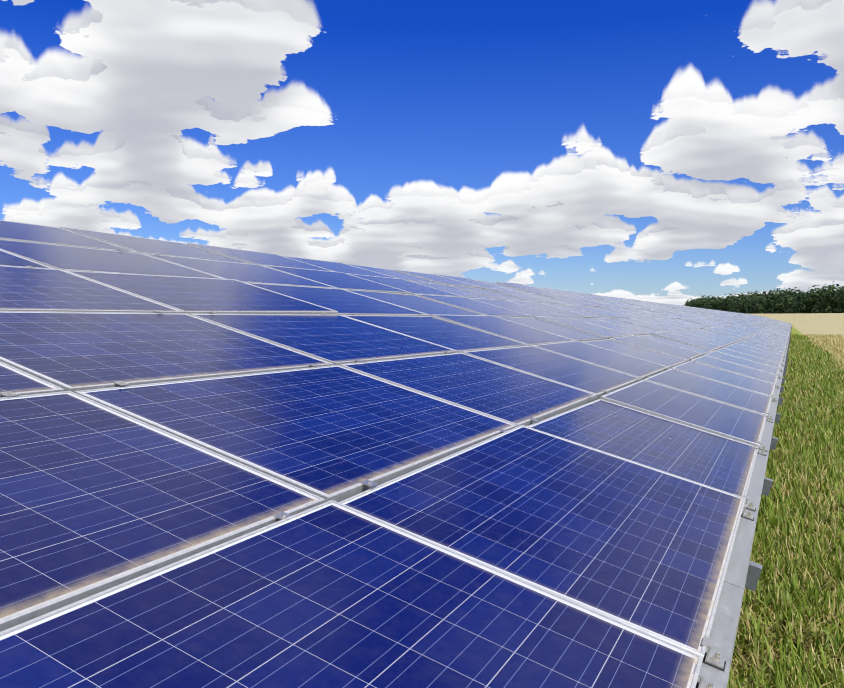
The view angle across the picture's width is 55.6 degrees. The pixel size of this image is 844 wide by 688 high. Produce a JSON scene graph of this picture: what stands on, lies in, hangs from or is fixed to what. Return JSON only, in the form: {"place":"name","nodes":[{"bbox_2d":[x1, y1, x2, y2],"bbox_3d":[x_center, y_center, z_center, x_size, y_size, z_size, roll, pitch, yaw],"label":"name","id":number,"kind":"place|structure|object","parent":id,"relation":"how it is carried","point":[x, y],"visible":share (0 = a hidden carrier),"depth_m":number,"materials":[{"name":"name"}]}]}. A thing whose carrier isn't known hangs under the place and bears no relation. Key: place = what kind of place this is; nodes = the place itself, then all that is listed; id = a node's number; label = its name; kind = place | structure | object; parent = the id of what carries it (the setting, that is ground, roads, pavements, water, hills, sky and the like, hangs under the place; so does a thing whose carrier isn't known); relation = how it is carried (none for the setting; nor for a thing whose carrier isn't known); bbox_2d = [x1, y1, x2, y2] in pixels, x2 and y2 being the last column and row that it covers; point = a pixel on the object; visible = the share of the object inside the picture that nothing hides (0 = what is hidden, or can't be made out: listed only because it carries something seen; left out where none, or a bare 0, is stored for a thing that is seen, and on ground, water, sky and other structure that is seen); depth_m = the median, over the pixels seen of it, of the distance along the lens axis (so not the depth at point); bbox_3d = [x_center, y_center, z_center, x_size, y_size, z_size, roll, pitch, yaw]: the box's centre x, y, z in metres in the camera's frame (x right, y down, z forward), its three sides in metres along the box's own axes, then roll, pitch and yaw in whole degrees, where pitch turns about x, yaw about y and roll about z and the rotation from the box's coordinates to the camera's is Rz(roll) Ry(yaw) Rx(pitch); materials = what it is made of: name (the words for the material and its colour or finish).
{"place":"outdoors","nodes":[
{"label":"outdoors","id":0,"kind":"place"},
{"bbox_2d":[0,0,843,305],"label":"sky","id":1,"kind":"structure","parent":0,"point":[675,152],"materials":[{"name":"blue"}]},
{"bbox_2d":[586,313,843,675],"bbox_3d":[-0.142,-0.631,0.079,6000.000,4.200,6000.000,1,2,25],"label":"field ground","id":2,"kind":"structure","parent":0,"point":[818,323],"depth_m":199.67,"materials":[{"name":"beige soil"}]},
{"bbox_2d":[693,298,707,307],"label":"tree","id":3,"kind":"object","parent":2,"relation":"on","point":[699,305],"visible":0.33,"depth_m":541.06,"materials":[{"name":"green plant"}]},
{"bbox_2d":[707,297,717,309],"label":"tree","id":4,"kind":"object","parent":2,"relation":"on","point":[712,304],"visible":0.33,"depth_m":480.18,"materials":[{"name":"green plant"}]},
{"bbox_2d":[717,298,725,309],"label":"tree","id":5,"kind":"object","parent":2,"relation":"on","point":[720,306],"visible":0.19,"depth_m":459.57,"materials":[{"name":"green plant"}]},
{"bbox_2d":[724,293,743,310],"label":"tree","id":6,"kind":"object","parent":2,"relation":"on","point":[733,297],"visible":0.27,"depth_m":448.71,"materials":[{"name":"green plant"}]},
{"bbox_2d":[727,298,741,311],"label":"tree","id":7,"kind":"object","parent":2,"relation":"on","point":[731,303],"visible":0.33,"depth_m":431.18,"materials":[{"name":"green plant"}]},
{"bbox_2d":[729,298,743,311],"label":"tree","id":8,"kind":"object","parent":2,"relation":"on","point":[734,308],"visible":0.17,"depth_m":417.98,"materials":[{"name":"green plant"}]},
{"bbox_2d":[735,297,748,313],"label":"tree","id":9,"kind":"object","parent":2,"relation":"on","point":[740,310],"visible":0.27,"depth_m":407.77,"materials":[{"name":"green plant"}]},
{"bbox_2d":[744,294,755,313],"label":"tree","id":10,"kind":"object","parent":2,"relation":"on","point":[747,310],"visible":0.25,"depth_m":391.46,"materials":[{"name":"green plant"}]},
{"bbox_2d":[740,290,763,309],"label":"tree","id":11,"kind":"object","parent":2,"relation":"on","point":[741,304],"visible":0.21,"depth_m":402.04,"materials":[{"name":"green plant"}]},
{"bbox_2d":[749,290,775,313],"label":"tree","id":12,"kind":"object","parent":2,"relation":"on","point":[751,302],"visible":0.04,"depth_m":383.62,"materials":[{"name":"green plant"}]},
{"bbox_2d":[753,292,774,313],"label":"tree","id":13,"kind":"object","parent":2,"relation":"on","point":[759,304],"visible":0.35,"depth_m":366.38,"materials":[{"name":"green plant"}]},
{"bbox_2d":[762,289,779,313],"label":"tree","id":14,"kind":"object","parent":2,"relation":"on","point":[770,302],"visible":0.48,"depth_m":350.54,"materials":[{"name":"green plant"}]},
{"bbox_2d":[767,296,785,313],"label":"tree","id":15,"kind":"object","parent":2,"relation":"on","point":[778,304],"visible":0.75,"depth_m":337.75,"materials":[{"name":"green plant"}]},
{"bbox_2d":[782,294,795,313],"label":"tree","id":16,"kind":"object","parent":2,"relation":"on","point":[788,301],"visible":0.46,"depth_m":324.26,"materials":[{"name":"green plant"}]},
{"bbox_2d":[776,287,803,313],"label":"tree","id":17,"kind":"object","parent":2,"relation":"on","point":[791,292],"visible":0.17,"depth_m":341.95,"materials":[{"name":"green plant"}]},
{"bbox_2d":[790,291,808,312],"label":"tree","id":18,"kind":"object","parent":2,"relation":"on","point":[797,301],"visible":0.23,"depth_m":306.33,"materials":[{"name":"green plant"}]},
{"bbox_2d":[794,285,824,312],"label":"tree","id":19,"kind":"object","parent":2,"relation":"on","point":[809,299],"visible":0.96,"depth_m":292.65,"materials":[{"name":"green plant"}]},
{"bbox_2d":[810,285,835,312],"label":"tree","id":20,"kind":"object","parent":2,"relation":"on","point":[815,289],"visible":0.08,"depth_m":299.84,"materials":[{"name":"green plant"}]},
{"bbox_2d":[812,284,840,312],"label":"tree","id":21,"kind":"object","parent":2,"relation":"on","point":[828,306],"visible":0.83,"depth_m":283.09,"materials":[{"name":"green plant"}]},
{"bbox_2d":[834,290,843,312],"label":"tree","id":22,"kind":"object","parent":2,"relation":"on","point":[840,310],"visible":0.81,"depth_m":268.00,"materials":[{"name":"green plant"}]},
{"bbox_2d":[837,286,843,310],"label":"tree","id":23,"kind":"object","parent":2,"relation":"on","point":[841,292],"visible":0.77,"depth_m":268.23,"materials":[{"name":"green plant"}]},
{"bbox_2d":[727,333,843,687],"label":"grass","id":24,"kind":"structure","parent":0,"point":[791,610],"depth_m":4.94,"materials":[{"name":"plant"}]},
{"label":"purlins","id":25,"kind":"object","parent":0,"visible":0},
{"bbox_2d":[0,249,54,268],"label":"solar module","id":26,"kind":"object","parent":25,"relation":"on","point":[8,258],"visible":0.44,"depth_m":4.88,"materials":[{"name":"glass"}]},
{"bbox_2d":[0,361,63,397],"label":"solar module","id":27,"kind":"object","parent":25,"relation":"on","point":[17,381],"visible":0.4,"depth_m":2.55,"materials":[{"name":"glass"}]},
{"bbox_2d":[60,227,251,263],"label":"solar module","id":28,"kind":"object","parent":25,"relation":"on","point":[149,246],"visible":0.71,"depth_m":7.64,"materials":[{"name":"glass"}]},
{"bbox_2d":[0,391,324,631],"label":"solar module","id":29,"kind":"object","parent":25,"relation":"on","point":[95,497],"visible":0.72,"depth_m":1.89,"materials":[{"name":"glass"}]},
{"bbox_2d":[65,270,337,313],"bbox_3d":[-1.414,-0.333,5.458,0.990,0.035,1.650,17,9,23],"label":"solar module","id":30,"kind":"object","parent":25,"relation":"on","point":[196,295],"visible":0.87,"depth_m":5.31,"materials":[{"name":"glass"}]},
{"bbox_2d":[262,265,411,293],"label":"solar module","id":31,"kind":"object","parent":25,"relation":"on","point":[340,280],"visible":0.84,"depth_m":8.81,"materials":[{"name":"glass"}]},
{"bbox_2d":[284,256,395,277],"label":"solar module","id":32,"kind":"object","parent":25,"relation":"on","point":[339,267],"visible":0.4,"depth_m":10.80,"materials":[{"name":"glass"}]},
{"bbox_2d":[344,263,445,284],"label":"solar module","id":33,"kind":"object","parent":25,"relation":"on","point":[397,274],"visible":0.68,"depth_m":12.29,"materials":[{"name":"glass"}]},
{"bbox_2d":[340,352,596,426],"bbox_3d":[0.354,0.233,4.656,0.990,0.036,1.650,17,9,23],"label":"solar module","id":34,"kind":"object","parent":25,"relation":"on","point":[503,393],"visible":0.84,"depth_m":4.47,"materials":[{"name":"glass"}]},
{"bbox_2d":[435,274,509,289],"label":"solar module","id":35,"kind":"object","parent":25,"relation":"on","point":[475,282],"visible":0.74,"depth_m":15.32,"materials":[{"name":"glass"}]},
{"bbox_2d":[414,294,532,316],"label":"solar module","id":36,"kind":"object","parent":25,"relation":"on","point":[473,305],"visible":0.71,"depth_m":9.88,"materials":[{"name":"glass"}]},
{"bbox_2d":[449,285,531,301],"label":"solar module","id":37,"kind":"object","parent":25,"relation":"on","point":[490,293],"visible":0.68,"depth_m":13.32,"materials":[{"name":"glass"}]},
{"bbox_2d":[432,314,574,345],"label":"solar module","id":38,"kind":"object","parent":25,"relation":"on","point":[511,330],"visible":0.84,"depth_m":7.95,"materials":[{"name":"glass"}]},
{"bbox_2d":[496,282,554,293],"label":"solar module","id":39,"kind":"object","parent":25,"relation":"on","point":[525,288],"visible":0.9,"depth_m":18.24,"materials":[{"name":"glass"}]},
{"bbox_2d":[508,300,590,317],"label":"solar module","id":40,"kind":"object","parent":25,"relation":"on","point":[553,309],"visible":0.71,"depth_m":13.03,"materials":[{"name":"glass"}]},
{"bbox_2d":[521,292,578,304],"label":"solar module","id":41,"kind":"object","parent":25,"relation":"on","point":[550,299],"visible":0.55,"depth_m":16.53,"materials":[{"name":"glass"}]},
{"bbox_2d":[462,345,640,398],"bbox_3d":[1.056,0.187,6.171,0.990,0.036,1.650,18,9,23],"label":"solar module","id":42,"kind":"object","parent":25,"relation":"on","point":[568,371],"visible":0.87,"depth_m":6.03,"materials":[{"name":"glass"}]},
{"bbox_2d":[539,287,589,298],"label":"solar module","id":43,"kind":"object","parent":25,"relation":"on","point":[562,292],"visible":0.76,"depth_m":21.43,"materials":[{"name":"glass"}]},
{"bbox_2d":[543,303,610,318],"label":"solar module","id":44,"kind":"object","parent":25,"relation":"on","point":[587,313],"visible":0.6,"depth_m":14.63,"materials":[{"name":"glass"}]},
{"bbox_2d":[535,316,628,338],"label":"solar module","id":45,"kind":"object","parent":25,"relation":"on","point":[587,327],"visible":0.79,"depth_m":10.95,"materials":[{"name":"glass"}]},
{"bbox_2d":[584,293,624,302],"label":"solar module","id":46,"kind":"object","parent":25,"relation":"on","point":[604,297],"visible":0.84,"depth_m":25.88,"materials":[{"name":"glass"}]},
{"bbox_2d":[569,317,649,334],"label":"solar module","id":47,"kind":"object","parent":25,"relation":"on","point":[616,327],"visible":0.66,"depth_m":12.59,"materials":[{"name":"glass"}]},
{"bbox_2d":[588,306,640,317],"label":"solar module","id":48,"kind":"object","parent":25,"relation":"on","point":[617,312],"visible":0.55,"depth_m":17.73,"materials":[{"name":"glass"}]},
{"bbox_2d":[594,318,661,334],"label":"solar module","id":49,"kind":"object","parent":25,"relation":"on","point":[633,326],"visible":0.66,"depth_m":14.09,"materials":[{"name":"glass"}]},
{"bbox_2d":[582,339,687,368],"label":"solar module","id":50,"kind":"object","parent":25,"relation":"on","point":[644,354],"visible":0.6,"depth_m":9.17,"materials":[{"name":"glass"}]},
{"bbox_2d":[619,302,651,309],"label":"solar module","id":51,"kind":"object","parent":25,"relation":"on","point":[635,306],"visible":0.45,"depth_m":25.62,"materials":[{"name":"glass"}]},
{"bbox_2d":[631,318,684,330],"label":"solar module","id":52,"kind":"object","parent":25,"relation":"on","point":[659,324],"visible":0.71,"depth_m":17.17,"materials":[{"name":"glass"}]},
{"bbox_2d":[636,334,711,355],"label":"solar module","id":53,"kind":"object","parent":25,"relation":"on","point":[678,344],"visible":0.55,"depth_m":12.29,"materials":[{"name":"glass"}]},
{"bbox_2d":[665,318,706,327],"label":"solar module","id":54,"kind":"object","parent":25,"relation":"on","point":[686,323],"visible":0.68,"depth_m":21.69,"materials":[{"name":"glass"}]},
{"bbox_2d":[652,331,721,350],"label":"solar module","id":55,"kind":"object","parent":25,"relation":"on","point":[686,340],"visible":0.95,"depth_m":13.59,"materials":[{"name":"glass"}]},
{"bbox_2d":[676,319,710,327],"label":"solar module","id":56,"kind":"object","parent":25,"relation":"on","point":[693,323],"visible":0.6,"depth_m":23.18,"materials":[{"name":"glass"}]},
{"bbox_2d":[698,329,742,340],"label":"solar module","id":57,"kind":"object","parent":25,"relation":"on","point":[739,339],"visible":0.53,"depth_m":19.88,"materials":[{"name":"glass"}]},
{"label":"posts","id":58,"kind":"object","parent":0,"visible":0},
{"bbox_2d":[745,327,791,590],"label":"rafters","id":59,"kind":"object","parent":58,"relation":"on","point":[754,573],"visible":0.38,"depth_m":4.32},
{"bbox_2d":[697,326,791,687],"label":"mounting rail","id":60,"kind":"object","parent":59,"relation":"attached to","point":[723,632],"visible":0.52,"depth_m":2.48,"materials":[{"name":"metal"}]},
{"bbox_2d":[0,500,702,687],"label":"solar module","id":61,"kind":"object","parent":60,"relation":"on","point":[331,594],"visible":0.94,"depth_m":1.56,"materials":[{"name":"glass"}]},
{"bbox_2d":[0,249,791,687],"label":"panel clamps","id":62,"kind":"object","parent":60,"relation":"on","point":[714,661],"visible":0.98,"depth_m":2.39,"materials":[{"name":"silver metal"}]},
{"bbox_2d":[0,220,138,252],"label":"solar module","id":63,"kind":"object","parent":62,"relation":"attached to","point":[19,231],"visible":0.85,"depth_m":6.50,"materials":[{"name":"glass"}]},
{"bbox_2d":[0,265,183,312],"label":"solar module","id":64,"kind":"object","parent":62,"relation":"attached to","point":[37,289],"visible":0.89,"depth_m":4.23,"materials":[{"name":"glass"}]},
{"bbox_2d":[0,239,224,278],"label":"solar module","id":65,"kind":"object","parent":62,"relation":"attached to","point":[64,257],"visible":0.64,"depth_m":5.75,"materials":[{"name":"glass"}]},
{"bbox_2d":[0,311,332,391],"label":"solar module","id":66,"kind":"object","parent":62,"relation":"attached to","point":[72,351],"visible":0.79,"depth_m":3.39,"materials":[{"name":"glass"}]},
{"bbox_2d":[143,253,338,288],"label":"solar module","id":67,"kind":"object","parent":62,"relation":"attached to","point":[246,272],"visible":0.71,"depth_m":7.28,"materials":[{"name":"glass"}]},
{"bbox_2d":[187,243,331,270],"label":"solar module","id":68,"kind":"object","parent":62,"relation":"attached to","point":[258,258],"visible":0.68,"depth_m":9.16,"materials":[{"name":"glass"}]},
{"bbox_2d":[74,365,516,501],"bbox_3d":[-0.346,0.280,3.141,0.990,0.036,1.650,17,9,23],"label":"solar module","id":69,"kind":"object","parent":62,"relation":"attached to","point":[337,433],"visible":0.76,"depth_m":2.86,"materials":[{"name":"glass"}]},
{"bbox_2d":[190,313,457,364],"bbox_3d":[-0.532,-0.046,5.058,0.990,0.036,1.650,17,9,23],"label":"solar module","id":70,"kind":"object","parent":62,"relation":"attached to","point":[336,339],"visible":0.74,"depth_m":4.88,"materials":[{"name":"glass"}]},
{"bbox_2d":[245,282,428,315],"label":"solar module","id":71,"kind":"object","parent":62,"relation":"attached to","point":[343,302],"visible":0.6,"depth_m":6.93,"materials":[{"name":"glass"}]},
{"bbox_2d":[347,273,463,296],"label":"solar module","id":72,"kind":"object","parent":62,"relation":"attached to","point":[409,286],"visible":0.68,"depth_m":10.39,"materials":[{"name":"glass"}]},
{"bbox_2d":[344,289,482,315],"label":"solar module","id":73,"kind":"object","parent":62,"relation":"attached to","point":[429,307],"visible":0.63,"depth_m":8.41,"materials":[{"name":"glass"}]},
{"bbox_2d":[343,315,528,352],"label":"solar module","id":74,"kind":"object","parent":62,"relation":"attached to","point":[449,334],"visible":0.76,"depth_m":6.47,"materials":[{"name":"glass"}]},
{"bbox_2d":[395,270,482,288],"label":"solar module","id":75,"kind":"object","parent":62,"relation":"attached to","point":[440,279],"visible":0.82,"depth_m":13.73,"materials":[{"name":"glass"}]},
{"bbox_2d":[411,281,499,299],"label":"solar module","id":76,"kind":"object","parent":62,"relation":"attached to","point":[459,291],"visible":0.5,"depth_m":11.95,"materials":[{"name":"glass"}]},
{"bbox_2d":[473,279,535,293],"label":"solar module","id":77,"kind":"object","parent":62,"relation":"attached to","point":[506,287],"visible":0.45,"depth_m":16.95,"materials":[{"name":"glass"}]},
{"bbox_2d":[471,298,565,316],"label":"solar module","id":78,"kind":"object","parent":62,"relation":"attached to","point":[521,308],"visible":0.68,"depth_m":11.50,"materials":[{"name":"glass"}]},
{"bbox_2d":[485,288,559,303],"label":"solar module","id":79,"kind":"object","parent":62,"relation":"attached to","point":[513,293],"visible":0.71,"depth_m":14.81,"materials":[{"name":"glass"}]},
{"bbox_2d":[533,287,568,295],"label":"solar module","id":80,"kind":"object","parent":62,"relation":"attached to","point":[551,291],"visible":0.29,"depth_m":20.27,"materials":[{"name":"glass"}]},
{"bbox_2d":[496,316,607,341],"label":"solar module","id":81,"kind":"object","parent":62,"relation":"attached to","point":[558,329],"visible":0.63,"depth_m":9.56,"materials":[{"name":"glass"}]},
{"bbox_2d":[538,293,598,306],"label":"solar module","id":82,"kind":"object","parent":62,"relation":"attached to","point":[567,299],"visible":0.79,"depth_m":17.90,"materials":[{"name":"glass"}]},
{"bbox_2d":[560,290,602,299],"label":"solar module","id":83,"kind":"object","parent":62,"relation":"attached to","point":[583,295],"visible":0.63,"depth_m":23.06,"materials":[{"name":"glass"}]},
{"bbox_2d":[562,304,627,318],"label":"solar module","id":84,"kind":"object","parent":62,"relation":"attached to","point":[598,311],"visible":0.87,"depth_m":15.96,"materials":[{"name":"glass"}]},
{"bbox_2d":[532,341,668,380],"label":"solar module","id":85,"kind":"object","parent":62,"relation":"attached to","point":[614,360],"visible":0.9,"depth_m":7.57,"materials":[{"name":"glass"}]},
{"bbox_2d":[613,318,675,331],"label":"solar module","id":86,"kind":"object","parent":62,"relation":"attached to","point":[645,324],"visible":0.76,"depth_m":15.56,"materials":[{"name":"glass"}]},
{"bbox_2d":[610,335,702,360],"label":"solar module","id":87,"kind":"object","parent":62,"relation":"attached to","point":[660,347],"visible":0.92,"depth_m":10.61,"materials":[{"name":"glass"}]},
{"bbox_2d":[670,331,727,346],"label":"solar module","id":88,"kind":"object","parent":62,"relation":"attached to","point":[701,338],"visible":0.6,"depth_m":15.39,"materials":[{"name":"glass"}]},
{"bbox_2d":[680,318,717,326],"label":"solar module","id":89,"kind":"object","parent":62,"relation":"attached to","point":[695,321],"visible":0.68,"depth_m":24.54,"materials":[{"name":"glass"}]},
{"bbox_2d":[682,330,733,344],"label":"solar module","id":90,"kind":"object","parent":62,"relation":"attached to","point":[709,337],"visible":0.6,"depth_m":16.85,"materials":[{"name":"glass"}]},
{"bbox_2d":[690,329,737,341],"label":"solar module","id":91,"kind":"object","parent":62,"relation":"attached to","point":[715,335],"visible":0.6,"depth_m":18.35,"materials":[{"name":"glass"}]},
{"bbox_2d":[703,328,745,339],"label":"solar module","id":92,"kind":"object","parent":62,"relation":"attached to","point":[725,333],"visible":0.68,"depth_m":21.20,"materials":[{"name":"glass"}]},
{"bbox_2d":[339,425,745,661],"bbox_3d":[0.541,0.550,2.739,0.990,0.037,1.650,17,9,23],"label":"solar module","id":93,"kind":"object","parent":60,"relation":"on","point":[644,548],"visible":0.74,"depth_m":2.45,"materials":[{"name":"glass"}]},
{"bbox_2d":[528,399,758,496],"bbox_3d":[1.238,0.520,4.255,0.990,0.036,1.650,17,8,23],"label":"solar module","id":94,"kind":"object","parent":60,"relation":"on","point":[720,462],"visible":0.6,"depth_m":4.12,"materials":[{"name":"glass"}]},
{"bbox_2d":[600,380,766,445],"bbox_3d":[1.940,0.469,5.769,0.990,0.035,1.650,17,8,23],"label":"solar module","id":95,"kind":"object","parent":60,"relation":"on","point":[707,414],"visible":0.87,"depth_m":5.57,"materials":[{"name":"glass"}]},
{"bbox_2d":[644,368,771,418],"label":"solar module","id":96,"kind":"object","parent":60,"relation":"on","point":[756,402],"visible":0.84,"depth_m":7.16,"materials":[{"name":"glass"}]},
{"bbox_2d":[672,361,774,395],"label":"solar module","id":97,"kind":"object","parent":60,"relation":"on","point":[729,378],"visible":0.82,"depth_m":8.69,"materials":[{"name":"glass"}]},
{"bbox_2d":[690,355,777,383],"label":"solar module","id":98,"kind":"object","parent":60,"relation":"on","point":[738,369],"visible":0.82,"depth_m":10.20,"materials":[{"name":"glass"}]},
{"bbox_2d":[705,351,778,374],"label":"solar module","id":99,"kind":"object","parent":60,"relation":"on","point":[745,362],"visible":0.74,"depth_m":11.78,"materials":[{"name":"glass"}]},
{"bbox_2d":[715,348,780,369],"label":"solar module","id":100,"kind":"object","parent":60,"relation":"on","point":[750,358],"visible":0.74,"depth_m":13.29,"materials":[{"name":"glass"}]},
{"bbox_2d":[723,345,781,362],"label":"solar module","id":101,"kind":"object","parent":60,"relation":"on","point":[756,354],"visible":0.79,"depth_m":14.81,"materials":[{"name":"glass"}]},
{"bbox_2d":[731,343,782,357],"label":"solar module","id":102,"kind":"object","parent":60,"relation":"on","point":[758,350],"visible":0.6,"depth_m":16.44,"materials":[{"name":"glass"}]},
{"bbox_2d":[735,341,783,354],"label":"solar module","id":103,"kind":"object","parent":60,"relation":"on","point":[756,346],"visible":0.76,"depth_m":17.92,"materials":[{"name":"glass"}]},
{"bbox_2d":[741,340,784,352],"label":"solar module","id":104,"kind":"object","parent":60,"relation":"on","point":[769,347],"visible":0.68,"depth_m":19.42,"materials":[{"name":"glass"}]},
{"bbox_2d":[744,338,784,349],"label":"solar module","id":105,"kind":"object","parent":60,"relation":"on","point":[763,343],"visible":0.76,"depth_m":20.80,"materials":[{"name":"glass"}]},
{"bbox_2d":[747,336,785,347],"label":"solar module","id":106,"kind":"object","parent":60,"relation":"on","point":[768,342],"visible":0.84,"depth_m":22.39,"materials":[{"name":"glass"}]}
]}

